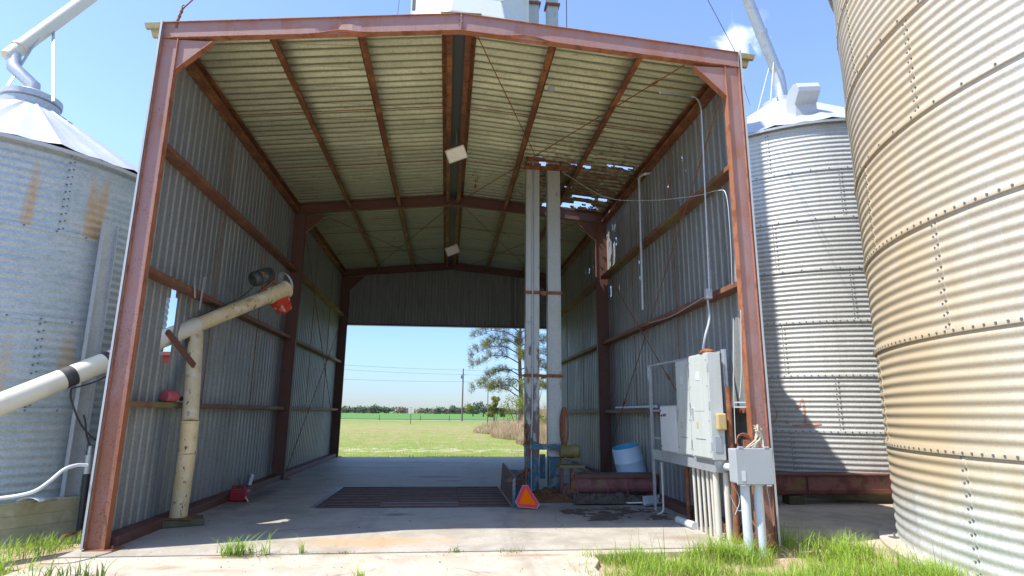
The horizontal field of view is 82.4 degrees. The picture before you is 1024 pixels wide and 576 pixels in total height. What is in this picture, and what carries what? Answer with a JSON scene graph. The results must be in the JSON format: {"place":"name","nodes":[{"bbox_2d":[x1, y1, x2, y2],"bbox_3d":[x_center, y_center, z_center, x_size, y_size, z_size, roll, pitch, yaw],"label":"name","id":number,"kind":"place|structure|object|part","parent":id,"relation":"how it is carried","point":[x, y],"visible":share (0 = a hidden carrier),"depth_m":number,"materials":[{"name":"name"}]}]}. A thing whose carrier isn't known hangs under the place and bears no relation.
{"place":"outdoors","nodes":[
{"label":"outdoors","id":0,"kind":"place"},
{"bbox_2d":[0,529,96,575],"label":"grass","id":1,"kind":"structure","parent":0,"point":[46,547],"depth_m":6.94,"materials":[{"name":"green plant"}]},
{"bbox_2d":[4,548,717,575],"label":"apron slab","id":2,"kind":"structure","parent":0,"point":[538,563],"depth_m":6.25,"materials":[{"name":"concrete"}]},
{"bbox_2d":[29,555,91,575],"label":"weed tuft","id":3,"kind":"object","parent":2,"relation":"on","point":[49,573],"visible":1,"depth_m":5.71,"materials":[{"name":"green plant"}]},
{"bbox_2d":[65,553,125,575],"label":"weed tuft","id":4,"kind":"object","parent":2,"relation":"on","point":[86,573],"visible":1,"depth_m":5.68,"materials":[{"name":"green plant"}]},
{"bbox_2d":[13,491,693,575],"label":"grit","id":5,"kind":"object","parent":2,"relation":"on","point":[358,527],"visible":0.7,"depth_m":7.17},
{"bbox_2d":[348,562,369,575],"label":"weed tuft","id":6,"kind":"object","parent":2,"relation":"on","point":[358,572],"visible":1,"depth_m":5.78,"materials":[{"name":"green plant"}]},
{"bbox_2d":[109,546,688,561],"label":"dry litter","id":7,"kind":"object","parent":2,"relation":"on","point":[418,551],"visible":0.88,"depth_m":6.74,"materials":[{"name":"beige plant"}]},
{"bbox_2d":[341,419,486,420],"bbox_3d":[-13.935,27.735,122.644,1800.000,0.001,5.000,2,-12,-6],"label":"road","id":8,"kind":"structure","parent":0,"point":[450,420],"depth_m":122.21,"materials":[{"name":"grey asphalt"}]},
{"bbox_2d":[57,457,782,558],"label":"floor slab","id":9,"kind":"structure","parent":0,"point":[284,512],"depth_m":8.59,"materials":[{"name":"concrete"}]},
{"bbox_2d":[162,515,203,528],"bbox_3d":[-4.681,3.319,8.321,0.520,0.090,0.400,8,-14,-29],"label":"timber block","id":10,"kind":"object","parent":9,"relation":"on","point":[198,520],"depth_m":8.16,"materials":[{"name":"wood"}]},
{"bbox_2d":[0,267,292,519],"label":"grain auger","id":11,"kind":"object","parent":10,"relation":"on","point":[276,296],"visible":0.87,"depth_m":8.25,"materials":[{"name":"beige paint"}]},
{"bbox_2d":[228,485,250,501],"bbox_3d":[-4.882,3.698,10.533,0.391,0.275,0.319,2,-12,-6],"label":"fuel can","id":12,"kind":"object","parent":9,"relation":"on","point":[239,495],"visible":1,"depth_m":10.47,"materials":[{"name":"red plastic"}]},
{"bbox_2d":[210,533,271,557],"bbox_3d":[-3.093,2.926,6.677,0.759,0.217,0.753,4,-13,-18],"label":"weed tuft","id":13,"kind":"object","parent":9,"relation":"on","point":[237,548],"visible":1,"depth_m":6.63,"materials":[{"name":"green plant"}]},
{"bbox_2d":[251,531,293,555],"bbox_3d":[-2.823,2.920,6.671,0.458,0.233,0.823,-6,-14,27],"label":"weed tuft","id":14,"kind":"object","parent":9,"relation":"on","point":[263,550],"visible":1,"depth_m":6.66,"materials":[{"name":"green plant"}]},
{"bbox_2d":[294,533,324,552],"bbox_3d":[-2.369,2.949,6.696,0.675,0.196,0.325,-4,-13,20],"label":"weed tuft","id":15,"kind":"object","parent":9,"relation":"on","point":[302,547],"visible":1,"depth_m":6.74,"materials":[{"name":"green plant"}]},
{"bbox_2d":[310,486,511,507],"bbox_3d":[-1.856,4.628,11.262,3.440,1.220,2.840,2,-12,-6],"label":"pit grate","id":16,"kind":"object","parent":9,"relation":"in","point":[403,497],"visible":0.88,"depth_m":11.15,"materials":[{"name":"metal"}]},
{"bbox_2d":[80,11,780,559],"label":"drive through shed","id":17,"kind":"structure","parent":9,"relation":"on","point":[308,155],"depth_m":10.89,"materials":[{"name":"grey metal"}]},
{"bbox_2d":[160,390,182,401],"bbox_3d":[-4.877,1.566,8.455,0.170,0.170,0.420,-1,-12,8],"label":"red canister","id":18,"kind":"object","parent":17,"relation":"on","point":[170,395],"visible":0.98,"depth_m":8.28,"materials":[{"name":"plastic"}]},
{"bbox_2d":[175,0,192,27],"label":"chain hook","id":19,"kind":"object","parent":17,"relation":"hanging from","point":[181,12],"visible":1,"depth_m":8.23,"materials":[{"name":"metal"}]},
{"bbox_2d":[194,277,195,297],"bbox_3d":[-4.800,-0.004,8.861,0.008,0.311,0.131,2,-12,-6],"label":"metal strap","id":20,"kind":"object","parent":17,"relation":"on","point":[195,287],"visible":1,"depth_m":8.85,"materials":[{"name":"metal"}]},
{"bbox_2d":[199,276,205,309],"bbox_3d":[-4.830,0.078,9.123,0.008,0.528,0.086,2,-12,-6],"label":"metal strap","id":21,"kind":"object","parent":17,"relation":"on","point":[202,293],"visible":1,"depth_m":9.12,"materials":[{"name":"metal"}]},
{"bbox_2d":[246,473,253,484],"bbox_3d":[-5.372,3.959,11.968,0.125,0.300,0.260,9,-14,-33],"label":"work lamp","id":22,"kind":"object","parent":17,"relation":"on","point":[250,478],"visible":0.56,"depth_m":11.89,"materials":[{"name":"white plastic"}]},
{"bbox_2d":[445,225,459,256],"bbox_3d":[-1.810,-1.465,17.829,0.460,1.060,0.262,2,-12,-6],"label":"floodlight","id":23,"kind":"object","parent":17,"relation":"hanging from","point":[452,250],"visible":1,"depth_m":17.69,"materials":[{"name":"white paint"}]},
{"bbox_2d":[445,129,467,163],"bbox_3d":[-1.112,-2.877,11.728,0.460,0.834,0.262,2,-12,-6],"label":"floodlight","id":24,"kind":"object","parent":17,"relation":"hanging from","point":[455,154],"visible":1,"depth_m":11.61,"materials":[{"name":"white paint"}]},
{"bbox_2d":[410,0,528,21],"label":"overhead bin","id":25,"kind":"object","parent":17,"relation":"on","point":[517,10],"visible":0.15,"depth_m":11.21,"materials":[{"name":"paint"}]},
{"bbox_2d":[548,79,554,91],"bbox_3d":[0.665,-3.404,9.806,0.100,0.160,0.173,2,-12,-6],"label":"junction box","id":26,"kind":"object","parent":17,"relation":"attached to","point":[551,88],"visible":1,"depth_m":9.80,"materials":[{"name":"grey plastic"}]},
{"bbox_2d":[615,405,657,408],"bbox_3d":[2.568,2.509,12.316,0.056,0.053,2.670,2,-12,-6],"label":"pipe","id":27,"kind":"object","parent":17,"relation":"attached to","point":[632,407],"visible":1,"depth_m":12.27,"materials":[{"name":"grey plastic"}]},
{"bbox_2d":[638,172,649,309],"bbox_3d":[2.691,-0.970,11.796,0.163,2.803,0.439,2,-12,-6],"label":"conduit pipe","id":28,"kind":"object","parent":17,"relation":"attached to","point":[640,239],"visible":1,"depth_m":11.90,"materials":[{"name":"metal"}]},
{"bbox_2d":[563,172,732,283],"bbox_3d":[2.218,-1.305,10.586,0.287,3.446,4.644,6,-13,-25],"label":"slack wire","id":29,"kind":"object","parent":17,"relation":"hanging from","point":[677,198],"visible":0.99,"depth_m":9.10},
{"bbox_2d":[659,92,709,290],"bbox_3d":[2.555,-1.559,8.775,0.851,3.205,0.226,6,-13,-23],"label":"conduit pipe","id":30,"kind":"object","parent":17,"relation":"attached to","point":[696,98],"visible":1,"depth_m":8.87,"materials":[{"name":"metal"}]},
{"bbox_2d":[649,288,712,348],"bbox_3d":[2.790,0.729,9.830,0.220,0.908,2.915,1,-12,-2],"label":"electrical conduit","id":31,"kind":"object","parent":30,"relation":"attached to","point":[708,296],"visible":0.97,"depth_m":8.60,"materials":[{"name":"grey plastic"}]},
{"bbox_2d":[708,0,734,50],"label":"guy wire","id":32,"kind":"object","parent":17,"relation":"attached to","point":[721,25],"visible":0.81,"depth_m":12.50,"materials":[{"name":"silver metal"}]},
{"bbox_2d":[730,310,773,525],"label":"loose wires","id":33,"kind":"object","parent":17,"relation":"hanging from","point":[734,407],"visible":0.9,"depth_m":7.46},
{"bbox_2d":[500,463,529,506],"bbox_3d":[0.099,3.804,11.445,0.524,0.545,2.582,1,-12,-4],"label":"pit cover","id":34,"kind":"object","parent":9,"relation":"on","point":[509,485],"visible":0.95,"depth_m":10.98,"materials":[{"name":"metal"}]},
{"bbox_2d":[515,485,538,508],"bbox_3d":[0.259,3.565,9.990,0.414,0.370,0.096,2,-12,-6],"label":"warning triangle","id":35,"kind":"object","parent":9,"relation":"on","point":[526,498],"visible":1,"depth_m":9.97,"materials":[{"name":"orange metal"}]},
{"bbox_2d":[511,0,569,495],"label":"bucket elevator","id":36,"kind":"object","parent":9,"relation":"on","point":[553,375],"visible":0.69,"depth_m":12.34,"materials":[{"name":"grey metal"}]},
{"bbox_2d":[523,424,529,484],"bbox_3d":[0.230,3.002,10.615,0.138,1.034,0.889,-1,-12,7],"label":"rusty rod","id":37,"kind":"object","parent":36,"relation":"attached to","point":[527,427],"visible":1,"depth_m":11.00,"materials":[{"name":"metal"}]},
{"bbox_2d":[530,161,558,490],"bbox_3d":[0.795,-0.673,12.486,0.812,9.650,0.069,0,-12,3],"label":"conduit pipe","id":38,"kind":"object","parent":36,"relation":"attached to","point":[531,440],"visible":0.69,"depth_m":12.13,"materials":[{"name":"metal"}]},
{"bbox_2d":[559,407,568,444],"bbox_3d":[1.052,2.836,11.760,0.170,0.880,0.155,2,-12,-6],"label":"belt guard","id":39,"kind":"object","parent":36,"relation":"attached to","point":[562,428],"visible":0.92,"depth_m":11.72,"materials":[{"name":"metal"}]},
{"bbox_2d":[532,486,571,501],"bbox_3d":[0.703,3.951,11.300,0.870,0.214,1.150,2,-12,-6],"label":"rusty heap","id":40,"kind":"object","parent":9,"relation":"on","point":[546,494],"visible":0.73,"depth_m":10.97,"materials":[{"name":"brown soil"}]},
{"bbox_2d":[556,445,584,498],"bbox_3d":[1.142,3.555,11.332,0.500,1.004,0.390,2,-12,-6],"label":"electric motor","id":41,"kind":"object","parent":9,"relation":"on","point":[569,452],"visible":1,"depth_m":11.24,"materials":[{"name":"paint"}]},
{"bbox_2d":[570,460,594,469],"bbox_3d":[2.163,4.901,16.262,0.486,0.398,2.652,-4,-13,20],"label":"loose pipe","id":42,"kind":"object","parent":9,"relation":"on","point":[587,467],"visible":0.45,"depth_m":15.62,"materials":[{"name":"metal"}]},
{"bbox_2d":[571,492,643,503],"bbox_3d":[1.928,3.871,10.824,1.700,0.169,0.620,2,-12,-6],"label":"dirt heap","id":43,"kind":"object","parent":9,"relation":"on","point":[615,498],"visible":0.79,"depth_m":10.65,"materials":[{"name":"black soil"}]},
{"bbox_2d":[560,507,673,520],"bbox_3d":[1.710,3.706,9.615,2.100,0.035,1.650,2,-12,-6],"label":"spilled grain","id":44,"kind":"object","parent":9,"relation":"on","point":[609,516],"visible":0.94,"depth_m":9.57},
{"bbox_2d":[612,443,645,493],"bbox_3d":[2.429,3.686,11.977,0.765,1.006,0.652,2,-12,-6],"label":"plastic barrel","id":45,"kind":"object","parent":9,"relation":"on","point":[628,457],"visible":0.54,"depth_m":11.76,"materials":[{"name":"blue plastic"}]},
{"bbox_2d":[626,495,661,505],"bbox_3d":[2.367,3.794,10.443,0.691,0.150,0.413,2,-12,-6],"label":"gutter piece","id":46,"kind":"object","parent":9,"relation":"on","point":[647,500],"visible":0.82,"depth_m":10.48,"materials":[{"name":"white plastic"}]},
{"bbox_2d":[675,516,696,529],"bbox_3d":[2.557,3.443,8.576,0.110,0.110,0.504,3,-12,-12],"label":"pipe stub","id":47,"kind":"object","parent":9,"relation":"on","point":[685,522],"visible":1,"depth_m":8.50,"materials":[{"name":"white plastic"}]},
{"bbox_2d":[684,466,691,519],"bbox_3d":[2.782,2.458,9.384,0.072,2.468,0.072,2,-12,-6],"label":"steel post","id":48,"kind":"object","parent":9,"relation":"on","point":[688,495],"depth_m":9.19,"materials":[{"name":"brown metal"}]},
{"bbox_2d":[647,349,745,542],"bbox_3d":[2.648,2.312,8.949,0.411,2.508,2.899,3,-12,-10],"label":"rack","id":49,"kind":"object","parent":9,"relation":"on","point":[714,468],"visible":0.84,"depth_m":8.03,"materials":[{"name":"metal"}]},
{"bbox_2d":[660,405,679,453],"bbox_3d":[2.578,2.223,9.243,0.270,0.717,0.679,2,-12,-6],"label":"electrical cabinet","id":50,"kind":"object","parent":49,"relation":"on","point":[669,431],"visible":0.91,"depth_m":9.17,"materials":[{"name":"grey paint"}]},
{"bbox_3d":[2.459,2.219,9.230,0.030,0.677,0.655,2,-12,-6],"label":"door","id":51,"kind":"part","parent":50,"relation":"part of","materials":[{"name":"grey metal"}]},
{"bbox_2d":[675,359,693,455],"bbox_3d":[2.630,1.768,8.707,0.250,1.385,0.491,2,-12,-6],"label":"electrical cabinet","id":52,"kind":"object","parent":49,"relation":"on","point":[683,408],"visible":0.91,"depth_m":8.66,"materials":[{"name":"grey paint"}]},
{"bbox_3d":[2.533,1.763,8.691,0.053,1.345,0.479,2,-12,-6],"label":"door","id":53,"kind":"part","parent":52,"relation":"part of","materials":[{"name":"grey paint"}]},
{"bbox_2d":[688,348,726,459],"bbox_3d":[2.683,1.585,8.075,0.250,1.480,0.687,2,-12,-6],"label":"electrical cabinet","id":54,"kind":"object","parent":49,"relation":"on","point":[709,421],"visible":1,"depth_m":7.91,"materials":[{"name":"grey paint"}]},
{"bbox_3d":[2.582,1.623,8.088,0.053,1.368,0.601,2,-12,-6],"label":"door","id":55,"kind":"part","parent":54,"relation":"part of","materials":[{"name":"grey paint"}]},
{"bbox_2d":[725,387,740,541],"bbox_3d":[2.890,2.317,7.657,0.072,2.024,0.072,2,-12,-6],"label":"steel post","id":56,"kind":"object","parent":9,"relation":"on","point":[731,443],"visible":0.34,"depth_m":7.69,"materials":[{"name":"brown metal"}]},
{"bbox_2d":[0,0,844,411],"label":"sky","id":57,"kind":"structure","parent":0,"point":[105,55],"materials":[{"name":"blue"}]},
{"bbox_2d":[341,412,523,419],"bbox_3d":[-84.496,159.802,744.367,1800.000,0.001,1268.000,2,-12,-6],"label":"crop field","id":58,"kind":"structure","parent":0,"point":[390,415],"depth_m":209.80,"materials":[{"name":"green plant"}]},
{"bbox_2d":[338,428,545,456],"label":"meadow grass","id":59,"kind":"structure","parent":0,"point":[429,445],"depth_m":27.89,"materials":[{"name":"green plant"}]},
{"bbox_2d":[0,412,906,575],"bbox_3d":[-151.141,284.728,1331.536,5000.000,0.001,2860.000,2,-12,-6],"label":"ground","id":60,"kind":"structure","parent":0,"point":[426,427],"depth_m":29.77,"materials":[{"name":"plant"}]},
{"bbox_2d":[0,536,54,575],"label":"grass clump","id":61,"kind":"object","parent":60,"relation":"on","point":[4,562],"visible":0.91,"depth_m":6.02,"materials":[{"name":"green plant"}]},
{"bbox_2d":[60,530,82,537],"bbox_3d":[-5.617,3.149,7.508,0.036,0.046,0.387,-1,-12,6],"label":"rusty bar","id":62,"kind":"object","parent":60,"relation":"on","point":[72,533],"visible":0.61,"depth_m":7.46,"materials":[{"name":"metal"}]},
{"bbox_2d":[76,415,92,530],"bbox_3d":[-5.844,2.505,7.967,0.231,1.519,0.090,2,-12,-6],"label":"taped pipe","id":63,"kind":"object","parent":60,"relation":"on","point":[84,490],"visible":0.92,"depth_m":7.91,"materials":[{"name":"metal"}]},
{"bbox_2d":[0,93,169,545],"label":"grain bin","id":64,"kind":"object","parent":60,"relation":"on","point":[67,188],"visible":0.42,"depth_m":8.09,"materials":[{"name":"grey paint"}]},
{"bbox_2d":[15,495,56,502],"bbox_3d":[-6.038,2.678,7.435,0.335,0.067,0.272,2,-12,-6],"label":"sheet scrap","id":65,"kind":"object","parent":64,"relation":"on","point":[44,498],"visible":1,"depth_m":7.41,"materials":[{"name":"metal"}]},
{"bbox_2d":[0,463,88,499],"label":"white hose","id":66,"kind":"object","parent":64,"relation":"attached to","point":[51,479],"visible":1,"depth_m":6.33,"materials":[{"name":"grey plastic"}]},
{"bbox_2d":[0,0,97,113],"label":"grain spout","id":67,"kind":"object","parent":64,"relation":"attached to","point":[14,52],"visible":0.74,"depth_m":10.47,"materials":[{"name":"metal"}]},
{"bbox_2d":[60,222,119,496],"bbox_3d":[-5.992,0.936,8.335,0.080,3.858,0.239,-4,-13,21],"label":"steel channel","id":68,"kind":"object","parent":64,"relation":"on","point":[92,346],"visible":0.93,"depth_m":8.34,"materials":[{"name":"grey metal"}]},
{"bbox_2d":[162,352,169,363],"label":"red shed","id":69,"kind":"structure","parent":60,"relation":"on","point":[166,357],"depth_m":29.15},
{"bbox_2d":[408,406,413,423],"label":"field sign","id":70,"kind":"object","parent":60,"relation":"on","point":[411,409],"visible":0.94,"depth_m":83.09,"materials":[{"name":"white metal"}]},
{"bbox_2d":[341,420,515,421],"bbox_3d":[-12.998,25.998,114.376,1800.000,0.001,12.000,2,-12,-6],"label":"verge","id":71,"kind":"structure","parent":60,"relation":"on","point":[417,420],"depth_m":112.41,"materials":[{"name":"green plant"}]},
{"bbox_2d":[341,404,542,413],"bbox_3d":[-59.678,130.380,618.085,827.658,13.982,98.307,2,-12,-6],"label":"wood","id":72,"kind":"object","parent":60,"relation":"on","point":[384,409],"visible":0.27,"depth_m":581.94,"materials":[{"name":"green plant"}]},
{"bbox_2d":[348,406,543,414],"bbox_3d":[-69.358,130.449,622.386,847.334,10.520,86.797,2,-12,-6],"label":"bare wood","id":73,"kind":"object","parent":60,"relation":"on","point":[405,410],"visible":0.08,"depth_m":595.77,"materials":[{"name":"plant"}]},
{"bbox_2d":[461,368,463,420],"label":"utility pole","id":74,"kind":"object","parent":60,"relation":"on","point":[462,395],"visible":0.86,"depth_m":115.62,"materials":[{"name":"brown wood"}]},
{"bbox_2d":[344,369,511,376],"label":"power line","id":75,"kind":"object","parent":74,"relation":"attached to","point":[426,373],"visible":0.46,"depth_m":109.56,"materials":[{"name":"metal"}]},
{"bbox_2d":[351,365,545,373],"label":"power line","id":76,"kind":"object","parent":74,"relation":"attached to","point":[439,369],"visible":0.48,"depth_m":110.12,"materials":[{"name":"metal"}]},
{"bbox_2d":[463,402,479,415],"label":"tree","id":77,"kind":"object","parent":60,"relation":"on","point":[469,406],"visible":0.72,"depth_m":253.30,"materials":[{"name":"green wood"}]},
{"bbox_2d":[473,401,491,416],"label":"tree","id":78,"kind":"object","parent":60,"relation":"on","point":[480,405],"visible":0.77,"depth_m":234.31,"materials":[{"name":"green wood"}]},
{"bbox_2d":[485,396,505,420],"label":"young pine","id":79,"kind":"object","parent":60,"relation":"on","point":[493,408],"visible":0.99,"depth_m":58.61,"materials":[{"name":"green plant"}]},
{"bbox_2d":[472,418,521,433],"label":"dry brush","id":80,"kind":"object","parent":60,"relation":"on","point":[484,428],"visible":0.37,"depth_m":49.08,"materials":[{"name":"beige plant"}]},
{"bbox_2d":[466,328,546,422],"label":"pine tree","id":81,"kind":"object","parent":60,"relation":"on","point":[487,345],"visible":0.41,"depth_m":64.33,"materials":[{"name":"green plant"}]},
{"bbox_2d":[498,393,523,422],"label":"leafy shrub","id":82,"kind":"object","parent":60,"relation":"on","point":[518,403],"visible":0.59,"depth_m":59.51,"materials":[{"name":"green plant"}]},
{"bbox_2d":[490,419,543,439],"bbox_3d":[0.935,9.778,41.240,5.469,1.470,11.264,2,-12,-6],"label":"dry brush","id":83,"kind":"object","parent":60,"relation":"on","point":[510,432],"visible":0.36,"depth_m":39.61,"materials":[{"name":"beige plant"}]},
{"bbox_2d":[505,374,546,414],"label":"leafy shrub","id":84,"kind":"object","parent":60,"relation":"on","point":[522,383],"visible":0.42,"depth_m":61.44,"materials":[{"name":"green plant"}]},
{"bbox_2d":[515,422,546,445],"bbox_3d":[2.010,7.894,32.391,3.915,1.477,7.289,2,-12,-6],"label":"dry brush","id":85,"kind":"object","parent":60,"relation":"on","point":[542,436],"visible":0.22,"depth_m":31.70,"materials":[{"name":"beige plant"}]},
{"bbox_2d":[517,399,546,425],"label":"dry brush","id":86,"kind":"object","parent":60,"relation":"on","point":[544,414],"visible":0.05,"depth_m":54.67,"materials":[{"name":"beige plant"}]},
{"bbox_2d":[539,413,546,426],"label":"leafy shrub","id":87,"kind":"object","parent":60,"relation":"on","point":[541,418],"visible":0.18,"depth_m":45.67,"materials":[{"name":"green plant"}]},
{"bbox_2d":[723,446,774,558],"bbox_3d":[2.890,2.646,7.293,0.472,1.329,0.685,2,-12,-6],"label":"meter box","id":88,"kind":"object","parent":60,"relation":"on","point":[746,468],"visible":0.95,"depth_m":7.04,"materials":[{"name":"grey plastic"}]},
{"bbox_2d":[736,433,752,447],"bbox_3d":[2.939,1.946,7.432,0.215,0.210,0.066,2,-12,-6],"label":"wire coil","id":89,"kind":"object","parent":88,"relation":"on","point":[747,442],"visible":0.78,"depth_m":7.42,"materials":[{"name":"orange metal"}]},
{"bbox_2d":[745,424,763,447],"bbox_3d":[2.985,1.836,7.253,0.250,0.292,0.090,2,-12,-6],"label":"rope bundle","id":90,"kind":"object","parent":88,"relation":"on","point":[758,434],"visible":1,"depth_m":7.24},
{"bbox_2d":[609,526,930,575],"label":"grass clump","id":91,"kind":"object","parent":60,"relation":"on","point":[817,553],"visible":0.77,"depth_m":6.67,"materials":[{"name":"green plant"}]},
{"bbox_2d":[557,518,983,575],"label":"grass","id":92,"kind":"structure","parent":60,"relation":"on","point":[927,570],"depth_m":6.33,"materials":[{"name":"green plant"}]},
{"bbox_2d":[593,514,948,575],"bbox_3d":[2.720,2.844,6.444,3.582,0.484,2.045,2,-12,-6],"label":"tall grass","id":93,"kind":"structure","parent":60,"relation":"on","point":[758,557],"depth_m":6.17,"materials":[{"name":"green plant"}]},
{"bbox_2d":[777,495,894,552],"bbox_3d":[12.073,3.942,9.790,17.750,0.135,22.000,2,-12,-6],"label":"bin pad","id":94,"kind":"object","parent":60,"relation":"on","point":[868,517],"visible":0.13,"depth_m":9.58,"materials":[{"name":"grey concrete"}]},
{"bbox_2d":[574,472,892,504],"bbox_3d":[7.938,3.952,11.669,13.570,0.552,1.010,2,-12,-6],"label":"conveyor trough","id":95,"kind":"object","parent":94,"relation":"on","point":[793,488],"visible":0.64,"depth_m":11.10,"materials":[{"name":"red paint"}]},
{"bbox_2d":[682,82,893,501],"bbox_3d":[7.759,-0.226,15.813,7.400,10.600,7.400,2,-12,-6],"label":"grain bin","id":96,"kind":"object","parent":94,"relation":"on","point":[825,401],"visible":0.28,"depth_m":12.38,"materials":[{"name":"grey paint"}]},
{"bbox_2d":[741,0,787,110],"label":"grain spout","id":97,"kind":"object","parent":96,"relation":"attached to","point":[778,81],"visible":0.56,"depth_m":16.96,"materials":[{"name":"metal"}]},
{"bbox_2d":[828,0,1023,575],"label":"grain bin","id":98,"kind":"object","parent":60,"relation":"on","point":[933,90],"visible":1,"depth_m":6.36,"materials":[{"name":"grey paint"}]}
]}

